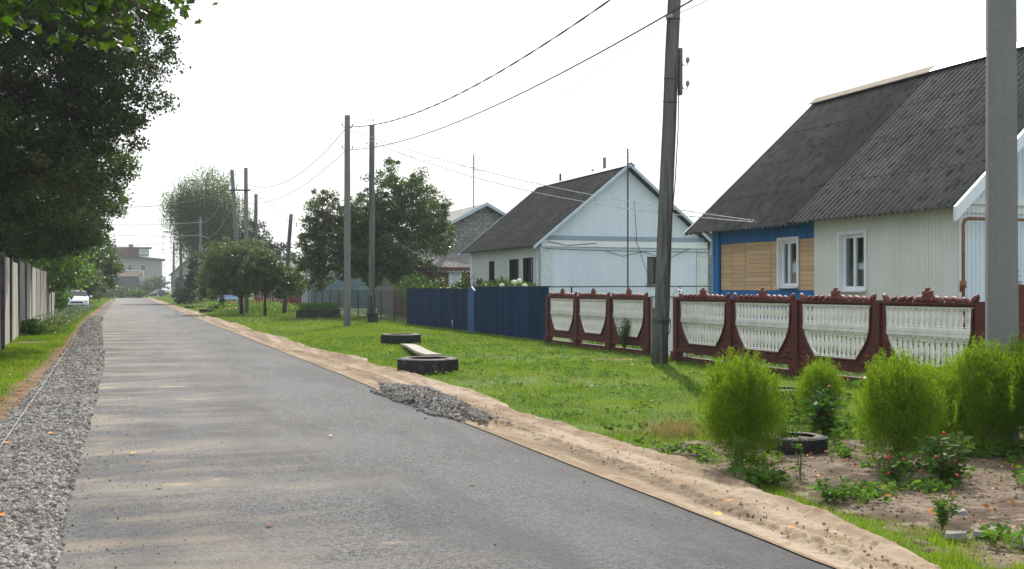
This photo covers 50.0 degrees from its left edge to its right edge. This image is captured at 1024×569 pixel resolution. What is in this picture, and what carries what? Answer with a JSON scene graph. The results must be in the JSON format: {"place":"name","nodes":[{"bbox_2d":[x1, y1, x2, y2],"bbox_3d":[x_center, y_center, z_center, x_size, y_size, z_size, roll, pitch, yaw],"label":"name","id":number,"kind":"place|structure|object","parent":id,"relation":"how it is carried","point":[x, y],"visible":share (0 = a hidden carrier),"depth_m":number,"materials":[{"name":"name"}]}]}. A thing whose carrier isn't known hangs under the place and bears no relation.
{"place":"outdoors","nodes":[
{"label":"outdoors","id":0,"kind":"place"},
{"bbox_2d":[104,244,164,289],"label":"house","id":1,"kind":"structure","parent":0,"point":[131,257],"depth_m":283.83,"materials":[{"name":"paint"}]},
{"bbox_2d":[54,298,835,568],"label":"road","id":2,"kind":"structure","parent":0,"point":[454,504],"depth_m":8.61,"materials":[{"name":"asphalt"}]},
{"bbox_2d":[63,339,701,568],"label":"loose chippings","id":3,"kind":"object","parent":2,"relation":"on","point":[166,495],"visible":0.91,"depth_m":8.20,"materials":[{"name":"gravel"}]},
{"bbox_2d":[0,290,1023,568],"bbox_3d":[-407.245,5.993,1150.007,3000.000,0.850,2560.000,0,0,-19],"label":"ground","id":4,"kind":"structure","parent":0,"point":[520,380],"depth_m":18.82,"materials":[{"name":"plant"}]},
{"bbox_2d":[0,252,55,350],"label":"fence","id":5,"kind":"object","parent":4,"relation":"on","point":[25,293],"depth_m":35.86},
{"bbox_2d":[20,317,45,336],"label":"bush","id":6,"kind":"object","parent":4,"relation":"on","point":[29,329],"visible":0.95,"depth_m":36.94,"materials":[{"name":"green plant"}]},
{"bbox_2d":[0,310,93,407],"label":"grass","id":7,"kind":"structure","parent":4,"relation":"on","point":[16,359],"depth_m":26.87,"materials":[{"name":"plant"}]},
{"bbox_2d":[3,247,104,297],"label":"bright tree","id":8,"kind":"object","parent":4,"relation":"on","point":[68,269],"visible":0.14,"depth_m":61.00,"materials":[{"name":"green plant"}]},
{"bbox_2d":[0,301,109,421],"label":"dirt strip","id":9,"kind":"object","parent":4,"relation":"on","point":[4,412],"visible":0.53,"depth_m":18.83,"materials":[{"name":"soil"}]},
{"bbox_2d":[20,303,94,334],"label":"tall weeds","id":10,"kind":"object","parent":4,"relation":"on","point":[68,314],"visible":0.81,"depth_m":48.68,"materials":[{"name":"green plant"}]},
{"bbox_2d":[55,290,73,312],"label":"ground shrub","id":11,"kind":"object","parent":4,"relation":"on","point":[61,302],"visible":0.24,"depth_m":72.91,"materials":[{"name":"green plant"}]},
{"bbox_2d":[0,127,142,264],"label":"wall tree","id":12,"kind":"object","parent":4,"relation":"on","point":[83,233],"visible":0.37,"depth_m":41.78,"materials":[{"name":"green plant"}]},
{"bbox_2d":[67,290,91,308],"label":"parked car","id":13,"kind":"object","parent":4,"relation":"on","point":[80,298],"visible":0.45,"depth_m":82.22,"materials":[{"name":"white paint"}]},
{"bbox_2d":[61,263,110,303],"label":"lilac bush","id":14,"kind":"object","parent":4,"relation":"on","point":[91,288],"visible":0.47,"depth_m":86.98,"materials":[{"name":"green plant"}]},
{"bbox_2d":[49,237,126,307],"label":"roadside tree","id":15,"kind":"object","parent":4,"relation":"on","point":[111,267],"visible":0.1,"depth_m":92.93,"materials":[{"name":"green plant"}]},
{"bbox_2d":[0,0,191,236],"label":"old tree","id":16,"kind":"object","parent":4,"relation":"on","point":[80,101],"visible":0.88,"depth_m":31.27,"materials":[{"name":"green plant"}]},
{"bbox_2d":[95,301,113,316],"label":"gravel shoulder bed","id":17,"kind":"object","parent":4,"relation":"on","point":[103,311],"visible":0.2,"depth_m":79.91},
{"bbox_2d":[0,316,104,568],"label":"gravel stones","id":18,"kind":"object","parent":17,"relation":"on","point":[39,474],"visible":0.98,"depth_m":10.11,"materials":[{"name":"gravel"}]},
{"bbox_2d":[0,0,218,53],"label":"maple tree","id":19,"kind":"object","parent":4,"relation":"on","point":[158,11],"visible":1,"depth_m":9.76,"materials":[{"name":"green plant"}]},
{"bbox_2d":[105,286,132,297],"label":"shrub","id":20,"kind":"object","parent":4,"relation":"on","point":[121,293],"visible":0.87,"depth_m":193.95,"materials":[{"name":"green plant"}]},
{"bbox_2d":[97,270,157,295],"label":"barn","id":21,"kind":"structure","parent":4,"relation":"on","point":[129,278],"depth_m":252.05,"materials":[{"name":"brick"}]},
{"bbox_2d":[125,286,148,297],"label":"shrub","id":22,"kind":"object","parent":4,"relation":"on","point":[138,293],"visible":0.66,"depth_m":200.61,"materials":[{"name":"green plant"}]},
{"bbox_2d":[134,275,169,294],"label":"bush","id":23,"kind":"object","parent":4,"relation":"on","point":[157,281],"visible":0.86,"depth_m":250.57,"materials":[{"name":"green plant"}]},
{"bbox_2d":[163,231,182,288],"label":"street lamp","id":24,"kind":"object","parent":4,"relation":"on","point":[181,278],"visible":0.54,"depth_m":129.27,"materials":[{"name":"metal"}]},
{"bbox_2d":[172,244,174,298],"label":"concrete pole","id":25,"kind":"object","parent":4,"relation":"on","point":[173,280],"visible":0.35,"depth_m":148.17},
{"bbox_2d":[171,287,195,303],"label":"round shrub","id":26,"kind":"object","parent":4,"relation":"on","point":[183,295],"visible":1,"depth_m":112.81,"materials":[{"name":"green plant"}]},
{"bbox_2d":[184,257,198,298],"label":"dark spruce hedge","id":27,"kind":"object","parent":4,"relation":"on","point":[189,283],"visible":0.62,"depth_m":115.99,"materials":[{"name":"green plant"}]},
{"bbox_2d":[169,253,214,292],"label":"gable house","id":28,"kind":"structure","parent":4,"relation":"on","point":[177,272],"depth_m":201.55,"materials":[{"name":"brick"}]},
{"bbox_2d":[199,217,202,302],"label":"concrete pole","id":29,"kind":"object","parent":4,"relation":"on","point":[200,234],"visible":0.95,"depth_m":109.83,"materials":[{"name":"concrete"}]},
{"bbox_2d":[157,164,258,297],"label":"birch tree","id":30,"kind":"object","parent":4,"relation":"on","point":[186,214],"visible":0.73,"depth_m":120.43,"materials":[{"name":"green plant"}]},
{"bbox_2d":[191,236,268,296],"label":"background tree","id":31,"kind":"object","parent":4,"relation":"on","point":[195,256],"visible":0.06,"depth_m":100.61,"materials":[{"name":"green plant"}]},
{"bbox_2d":[56,293,405,324],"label":"grass","id":32,"kind":"structure","parent":4,"relation":"on","point":[240,317],"depth_m":61.64,"materials":[{"name":"plant"}]},
{"bbox_2d":[192,235,274,314],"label":"garden tree","id":33,"kind":"object","parent":4,"relation":"on","point":[224,262],"visible":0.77,"depth_m":67.57,"materials":[{"name":"green plant"}]},
{"bbox_2d":[228,170,243,311],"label":"concrete pole","id":34,"kind":"object","parent":4,"relation":"on","point":[235,222],"visible":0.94,"depth_m":71.02,"materials":[{"name":"concrete"}]},
{"bbox_2d":[244,168,248,312],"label":"concrete pole","id":35,"kind":"object","parent":4,"relation":"on","point":[246,306],"visible":0.46,"depth_m":71.06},
{"bbox_2d":[204,300,301,313],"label":"flower bed leaves","id":36,"kind":"object","parent":4,"relation":"on","point":[272,306],"visible":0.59,"depth_m":73.43,"materials":[{"name":"plant"}]},
{"bbox_2d":[252,194,259,301],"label":"wooden pole","id":37,"kind":"object","parent":4,"relation":"on","point":[256,222],"visible":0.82,"depth_m":79.78,"materials":[{"name":"grey wood"}]},
{"bbox_2d":[233,218,296,299],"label":"dark tree","id":38,"kind":"object","parent":4,"relation":"on","point":[276,249],"visible":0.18,"depth_m":119.46,"materials":[{"name":"green plant"}]},
{"bbox_2d":[235,247,306,314],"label":"garden tree","id":39,"kind":"object","parent":4,"relation":"on","point":[271,276],"visible":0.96,"depth_m":65.38,"materials":[{"name":"green plant"}]},
{"bbox_2d":[282,214,294,312],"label":"wooden pole","id":40,"kind":"object","parent":4,"relation":"on","point":[284,305],"visible":0.79,"depth_m":71.65,"materials":[{"name":"brown wood"}]},
{"bbox_2d":[259,260,321,306],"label":"grey shed","id":41,"kind":"structure","parent":4,"relation":"on","point":[304,297],"depth_m":92.03,"materials":[{"name":"brick"}]},
{"bbox_2d":[296,302,339,318],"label":"tyre flower bed","id":42,"kind":"object","parent":4,"relation":"on","point":[307,312],"visible":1,"depth_m":59.54,"materials":[{"name":"rubber"}]},
{"bbox_2d":[310,277,376,308],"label":"teal fence","id":43,"kind":"object","parent":4,"relation":"on","point":[355,285],"visible":0.17,"depth_m":84.33,"materials":[{"name":"metal"}]},
{"bbox_2d":[341,115,352,326],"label":"concrete pole","id":44,"kind":"object","parent":4,"relation":"on","point":[347,273],"visible":0.92,"depth_m":47.00,"materials":[{"name":"concrete"}]},
{"bbox_2d":[308,290,406,321],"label":"chain link fence","id":45,"kind":"object","parent":4,"relation":"on","point":[384,298],"visible":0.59,"depth_m":59.80,"materials":[{"name":"metal"}]},
{"bbox_2d":[366,119,376,312],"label":"wooden pole","id":46,"kind":"object","parent":4,"relation":"on","point":[371,302],"visible":0.89,"depth_m":52.22,"materials":[{"name":"grey wood"}]},
{"bbox_2d":[373,20,665,167],"bbox_3d":[-1.650,-5.162,37.814,0.011,0.971,30.652,0,0,-19],"label":"power cable","id":47,"kind":"object","parent":46,"relation":"attached to","point":[549,102],"visible":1,"depth_m":29.13,"materials":[{"name":"grey metal"}]},
{"bbox_2d":[289,156,461,316],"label":"apple tree","id":48,"kind":"object","parent":4,"relation":"on","point":[393,262],"visible":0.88,"depth_m":62.30,"materials":[{"name":"green plant"}]},
{"bbox_2d":[381,333,420,344],"bbox_3d":[-3.232,1.584,31.948,1.166,0.300,1.166,0,0,0],"label":"tyre","id":49,"kind":"object","parent":4,"relation":"on","point":[394,338],"visible":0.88,"depth_m":31.47,"materials":[{"name":"rubber"}]},
{"bbox_2d":[401,344,441,355],"bbox_3d":[-2.258,1.549,26.246,0.320,0.282,8.745,0,0,-9],"label":"plank","id":50,"kind":"object","parent":4,"relation":"on","point":[418,350],"visible":0.95,"depth_m":24.91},
{"bbox_2d":[397,356,457,374],"bbox_3d":[-1.608,1.543,21.012,1.166,0.290,1.166,0,0,-43],"label":"tyre","id":51,"kind":"object","parent":4,"relation":"on","point":[422,365],"visible":0.91,"depth_m":20.53,"materials":[{"name":"rubber"}]},
{"bbox_2d":[395,211,469,314],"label":"brick annex","id":52,"kind":"object","parent":4,"relation":"on","point":[453,266],"visible":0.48,"depth_m":66.26,"materials":[{"name":"brick"}]},
{"bbox_2d":[449,271,461,288],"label":"window","id":53,"kind":"structure","parent":52,"relation":"in","point":[453,276],"depth_m":65.04,"materials":[{"name":"glass"}]},
{"bbox_2d":[377,202,505,312],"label":"block house","id":54,"kind":"structure","parent":4,"relation":"on","point":[472,224],"depth_m":71.79,"materials":[{"name":"brick"}]},
{"bbox_2d":[393,271,497,316],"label":"currant bush","id":55,"kind":"object","parent":4,"relation":"on","point":[432,284],"visible":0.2,"depth_m":50.35,"materials":[{"name":"green plant"}]},
{"bbox_2d":[406,286,550,340],"bbox_3d":[-1.816,0.914,41.628,0.150,1.680,17.740,0,0,-19],"label":"blue fence","id":56,"kind":"object","parent":4,"relation":"on","point":[515,311],"visible":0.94,"depth_m":39.15,"materials":[{"name":"metal"}]},
{"bbox_2d":[475,276,511,285],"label":"currant bush","id":57,"kind":"object","parent":4,"relation":"on","point":[501,280],"visible":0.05,"depth_m":43.60,"materials":[{"name":"green plant"}]},
{"bbox_2d":[499,279,536,285],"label":"hydrangea","id":58,"kind":"object","parent":4,"relation":"on","point":[517,282],"visible":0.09,"depth_m":39.86,"materials":[{"name":"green plant"}]},
{"bbox_2d":[147,298,940,568],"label":"sand shoulder","id":59,"kind":"object","parent":4,"relation":"on","point":[685,491],"visible":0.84,"depth_m":9.24},
{"bbox_2d":[354,381,510,426],"bbox_3d":[-1.202,1.545,15.244,1.166,0.238,6.050,0,0,-19],"label":"gravel heap","id":60,"kind":"object","parent":59,"relation":"on","point":[429,400],"visible":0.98,"depth_m":14.25,"materials":[{"name":"gravel"}]},
{"bbox_2d":[300,349,913,568],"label":"sand crumbs","id":61,"kind":"object","parent":59,"relation":"on","point":[833,552],"visible":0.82,"depth_m":7.51,"materials":[{"name":"sand"}]},
{"bbox_2d":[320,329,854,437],"bbox_3d":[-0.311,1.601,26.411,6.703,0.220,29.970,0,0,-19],"label":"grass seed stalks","id":62,"kind":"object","parent":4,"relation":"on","point":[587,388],"depth_m":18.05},
{"bbox_2d":[544,288,652,355],"bbox_3d":[2.171,0.932,29.381,0.190,1.682,6.690,0,0,-20],"label":"concrete fence","id":63,"kind":"object","parent":4,"relation":"on","point":[575,324],"visible":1,"depth_m":29.04,"materials":[{"name":"red paint"}]},
{"bbox_2d":[651,289,687,356],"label":"white gate","id":64,"kind":"structure","parent":63,"relation":"attached to","point":[670,341],"depth_m":25.37,"materials":[{"name":"metal"}]},
{"bbox_2d":[614,319,631,352],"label":"climbing plant","id":65,"kind":"object","parent":4,"relation":"on","point":[625,331],"visible":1,"depth_m":27.23,"materials":[{"name":"green plant"}]},
{"bbox_2d":[626,149,628,288],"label":"antenna mast","id":66,"kind":"object","parent":4,"relation":"on","point":[627,152],"visible":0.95,"depth_m":41.43,"materials":[{"name":"metal"}]},
{"bbox_2d":[551,286,710,292],"bbox_3d":[4.353,0.890,35.485,7.100,1.717,0.056,0,0,-19],"label":"pipe rail fence","id":67,"kind":"object","parent":4,"relation":"on","point":[628,286],"visible":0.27,"depth_m":35.22,"materials":[{"name":"metal"}]},
{"bbox_2d":[294,334,1023,547],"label":"weeds","id":68,"kind":"object","parent":4,"relation":"on","point":[870,485],"visible":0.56,"depth_m":11.28,"materials":[{"name":"green plant"}]},
{"bbox_2d":[613,413,714,439],"bbox_3d":[1.767,1.540,11.992,1.581,0.220,1.188,0,0,-19],"label":"dry tussock","id":69,"kind":"object","parent":4,"relation":"on","point":[681,428],"visible":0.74,"depth_m":11.92,"materials":[{"name":"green plant"}]},
{"bbox_2d":[651,0,689,364],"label":"wooden pole","id":70,"kind":"object","parent":4,"relation":"on","point":[673,84],"visible":0.98,"depth_m":23.32,"materials":[{"name":"grey wood"}]},
{"bbox_2d":[724,431,746,476],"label":"fern weed","id":71,"kind":"object","parent":4,"relation":"on","point":[737,461],"visible":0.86,"depth_m":9.24,"materials":[{"name":"green plant"}]},
{"bbox_2d":[719,461,798,484],"bbox_3d":[2.019,1.548,8.891,0.665,0.150,0.639,0,0,42],"label":"plantain weed","id":72,"kind":"object","parent":4,"relation":"on","point":[757,476],"visible":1,"depth_m":8.88,"materials":[{"name":"green plant"}]},
{"bbox_2d":[567,320,964,377],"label":"yard plants","id":73,"kind":"object","parent":4,"relation":"on","point":[709,357],"visible":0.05,"depth_m":22.27,"materials":[{"name":"green plant"}]},
{"bbox_2d":[772,406,809,421],"bbox_3d":[3.405,1.562,13.505,0.616,0.190,0.616,0,0,-5],"label":"tyre","id":74,"kind":"object","parent":4,"relation":"on","point":[796,410],"visible":0.1,"depth_m":13.21,"materials":[{"name":"rubber"}]},
{"bbox_2d":[767,386,800,405],"bbox_3d":[3.405,1.367,13.506,0.616,0.190,0.616,0,0,-9],"label":"tyre","id":75,"kind":"object","parent":74,"relation":"on","point":[791,395],"visible":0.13,"depth_m":13.23,"materials":[{"name":"rubber"}]},
{"bbox_2d":[786,354,850,426],"bbox_3d":[3.482,1.193,12.352,0.754,0.918,0.768,0,0,-19],"label":"kochia bush","id":76,"kind":"object","parent":4,"relation":"on","point":[821,375],"visible":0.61,"depth_m":12.27,"materials":[{"name":"green plant"}]},
{"bbox_2d":[670,287,984,385],"bbox_3d":[5.191,0.893,20.028,0.190,1.682,9.440,0,0,-19],"label":"concrete fence","id":77,"kind":"object","parent":4,"relation":"on","point":[797,343],"visible":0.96,"depth_m":19.37,"materials":[{"name":"red paint"}]},
{"bbox_2d":[683,41,1023,364],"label":"semi detached house","id":78,"kind":"structure","parent":4,"relation":"on","point":[877,188],"depth_m":24.81,"materials":[{"name":"beige"}]},
{"bbox_2d":[349,128,753,220],"bbox_3d":[-0.183,-4.046,36.632,0.028,5.316,24.573,0,0,-33],"label":"power cable","id":79,"kind":"object","parent":78,"relation":"attached to","point":[561,188],"visible":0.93,"depth_m":33.84,"materials":[{"name":"metal"}]},
{"bbox_2d":[350,131,795,224],"bbox_3d":[-0.116,-3.982,36.443,0.028,5.247,24.961,0,0,-33],"label":"power cable","id":80,"kind":"object","parent":78,"relation":"attached to","point":[568,198],"visible":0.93,"depth_m":33.61,"materials":[{"name":"metal"}]},
{"bbox_2d":[705,232,710,294],"bbox_3d":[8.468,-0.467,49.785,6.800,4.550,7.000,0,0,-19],"label":"drainpipe","id":81,"kind":"object","parent":78,"relation":"attached to","point":[709,267],"visible":0.01,"depth_m":46.45,"materials":[{"name":"metal"}]},
{"bbox_2d":[774,236,798,287],"bbox_3d":[6.716,-0.524,26.441,0.368,1.230,0.900,0,0,-19],"label":"window","id":82,"kind":"structure","parent":78,"relation":"in","point":[781,283],"depth_m":26.58,"materials":[{"name":"white paint"}]},
{"bbox_2d":[837,230,866,291],"bbox_3d":[7.489,-0.505,23.977,0.353,1.330,1.000,0,0,-19],"label":"window","id":83,"kind":"structure","parent":78,"relation":"in","point":[853,236],"depth_m":24.24,"materials":[{"name":"white paint"}]},
{"bbox_2d":[944,530,966,538],"bbox_3d":[2.807,1.581,6.951,0.151,0.036,0.083,0,0,-4],"label":"flat stone","id":84,"kind":"object","parent":4,"relation":"on","point":[954,534],"visible":0.93,"depth_m":6.92,"materials":[{"name":"stone"}]},
{"bbox_2d":[1018,285,1023,355],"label":"red gate","id":85,"kind":"structure","parent":4,"relation":"on","point":[1021,304],"depth_m":15.02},
{"bbox_2d":[1,0,1023,289],"label":"sky","id":86,"kind":"structure","parent":0,"point":[269,86],"materials":[{"name":"white"}]},
{"bbox_2d":[458,157,710,328],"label":"white house","id":87,"kind":"structure","parent":0,"point":[538,239],"depth_m":42.59,"materials":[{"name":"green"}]},
{"bbox_2d":[486,261,493,281],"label":"window","id":88,"kind":"structure","parent":87,"relation":"in","point":[491,263],"depth_m":47.10,"materials":[{"name":"glass"}]},
{"bbox_2d":[509,259,518,280],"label":"window","id":89,"kind":"structure","parent":87,"relation":"in","point":[513,263],"depth_m":44.47,"materials":[{"name":"glass"}]},
{"bbox_2d":[520,257,532,284],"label":"window","id":90,"kind":"structure","parent":87,"relation":"in","point":[527,262],"depth_m":42.94,"materials":[{"name":"glass"}]},
{"bbox_2d":[647,257,655,285],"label":"window","id":91,"kind":"structure","parent":87,"relation":"in","point":[651,261],"depth_m":42.86,"materials":[{"name":"glass"}]},
{"bbox_2d":[652,425,1023,568],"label":"bare soil","id":92,"kind":"structure","parent":0,"point":[1005,490],"depth_m":8.40,"materials":[{"name":"soil"}]},
{"bbox_2d":[0,334,1021,541],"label":"leaf litter","id":93,"kind":"object","parent":92,"relation":"on","point":[930,509],"visible":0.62,"depth_m":9.69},
{"bbox_2d":[688,346,796,467],"bbox_3d":[2.043,1.079,9.672,0.989,1.123,0.918,0,0,1],"label":"kochia bush","id":94,"kind":"object","parent":92,"relation":"on","point":[746,399],"visible":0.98,"depth_m":9.54,"materials":[{"name":"green plant"}]},
{"bbox_2d":[765,432,827,454],"bbox_3d":[2.741,1.550,10.618,0.596,0.190,0.596,0,0,35],"label":"tyre","id":95,"kind":"object","parent":92,"relation":"on","point":[815,444],"visible":0.61,"depth_m":10.37,"materials":[{"name":"rubber"}]},
{"bbox_2d":[773,410,812,437],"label":"planter shrub","id":96,"kind":"object","parent":95,"relation":"in","point":[787,432],"visible":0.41,"depth_m":10.54,"materials":[{"name":"green plant"}]},
{"bbox_2d":[791,443,806,479],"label":"thin weed","id":97,"kind":"object","parent":92,"relation":"on","point":[800,448],"visible":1,"depth_m":9.11,"materials":[{"name":"green plant"}]},
{"bbox_2d":[799,380,862,436],"bbox_3d":[3.245,1.307,11.421,0.543,0.647,0.655,0,0,-43],"label":"balsam plant","id":98,"kind":"object","parent":92,"relation":"on","point":[823,418],"visible":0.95,"depth_m":11.34,"materials":[{"name":"green plant"}]},
{"bbox_2d":[808,478,859,501],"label":"thistle weed","id":99,"kind":"object","parent":92,"relation":"on","point":[831,493],"visible":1,"depth_m":8.11,"materials":[{"name":"green plant"}]},
{"bbox_2d":[654,424,1023,561],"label":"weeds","id":100,"kind":"object","parent":92,"relation":"on","point":[964,497],"visible":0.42,"depth_m":8.49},
{"bbox_2d":[877,446,914,480],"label":"balsam plant","id":101,"kind":"object","parent":92,"relation":"on","point":[895,473],"visible":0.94,"depth_m":8.74,"materials":[{"name":"green plant"}]},
{"bbox_2d":[841,343,958,467],"bbox_3d":[3.386,1.049,9.614,1.029,1.183,1.041,0,0,-19],"label":"kochia bush","id":102,"kind":"object","parent":92,"relation":"on","point":[902,398],"visible":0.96,"depth_m":9.48,"materials":[{"name":"green plant"}]},
{"bbox_2d":[877,357,968,446],"bbox_3d":[4.024,1.164,10.721,0.906,0.962,0.847,0,0,22],"label":"kochia bush","id":103,"kind":"object","parent":92,"relation":"on","point":[944,383],"visible":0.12,"depth_m":10.56,"materials":[{"name":"green plant"}]},
{"bbox_2d":[913,430,975,485],"bbox_3d":[3.462,1.377,8.723,0.542,0.484,0.510,0,0,-8],"label":"balsam plant","id":104,"kind":"object","parent":92,"relation":"on","point":[939,467],"visible":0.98,"depth_m":8.66,"materials":[{"name":"green plant"}]},
{"bbox_2d":[929,491,963,530],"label":"marigold plant","id":105,"kind":"object","parent":92,"relation":"on","point":[943,516],"visible":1,"depth_m":7.18,"materials":[{"name":"green plant"}]},
{"bbox_2d":[937,332,1023,450],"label":"kochia bush","id":106,"kind":"object","parent":92,"relation":"on","point":[971,380],"visible":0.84,"depth_m":10.34,"materials":[{"name":"green plant"}]},
{"bbox_2d":[975,324,1023,449],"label":"kochia bush","id":107,"kind":"object","parent":92,"relation":"on","point":[1014,350],"visible":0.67,"depth_m":10.21,"materials":[{"name":"green plant"}]},
{"bbox_2d":[985,0,1018,443],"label":"concrete pole","id":108,"kind":"object","parent":92,"relation":"on","point":[1001,250],"depth_m":10.92,"materials":[{"name":"concrete"}]},
{"bbox_2d":[348,0,609,126],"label":"power cable","id":109,"kind":"object","parent":108,"relation":"attached to","point":[580,20],"visible":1,"depth_m":26.16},
{"bbox_2d":[349,0,692,149],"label":"power cable","id":110,"kind":"object","parent":108,"relation":"attached to","point":[551,77],"visible":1,"depth_m":22.43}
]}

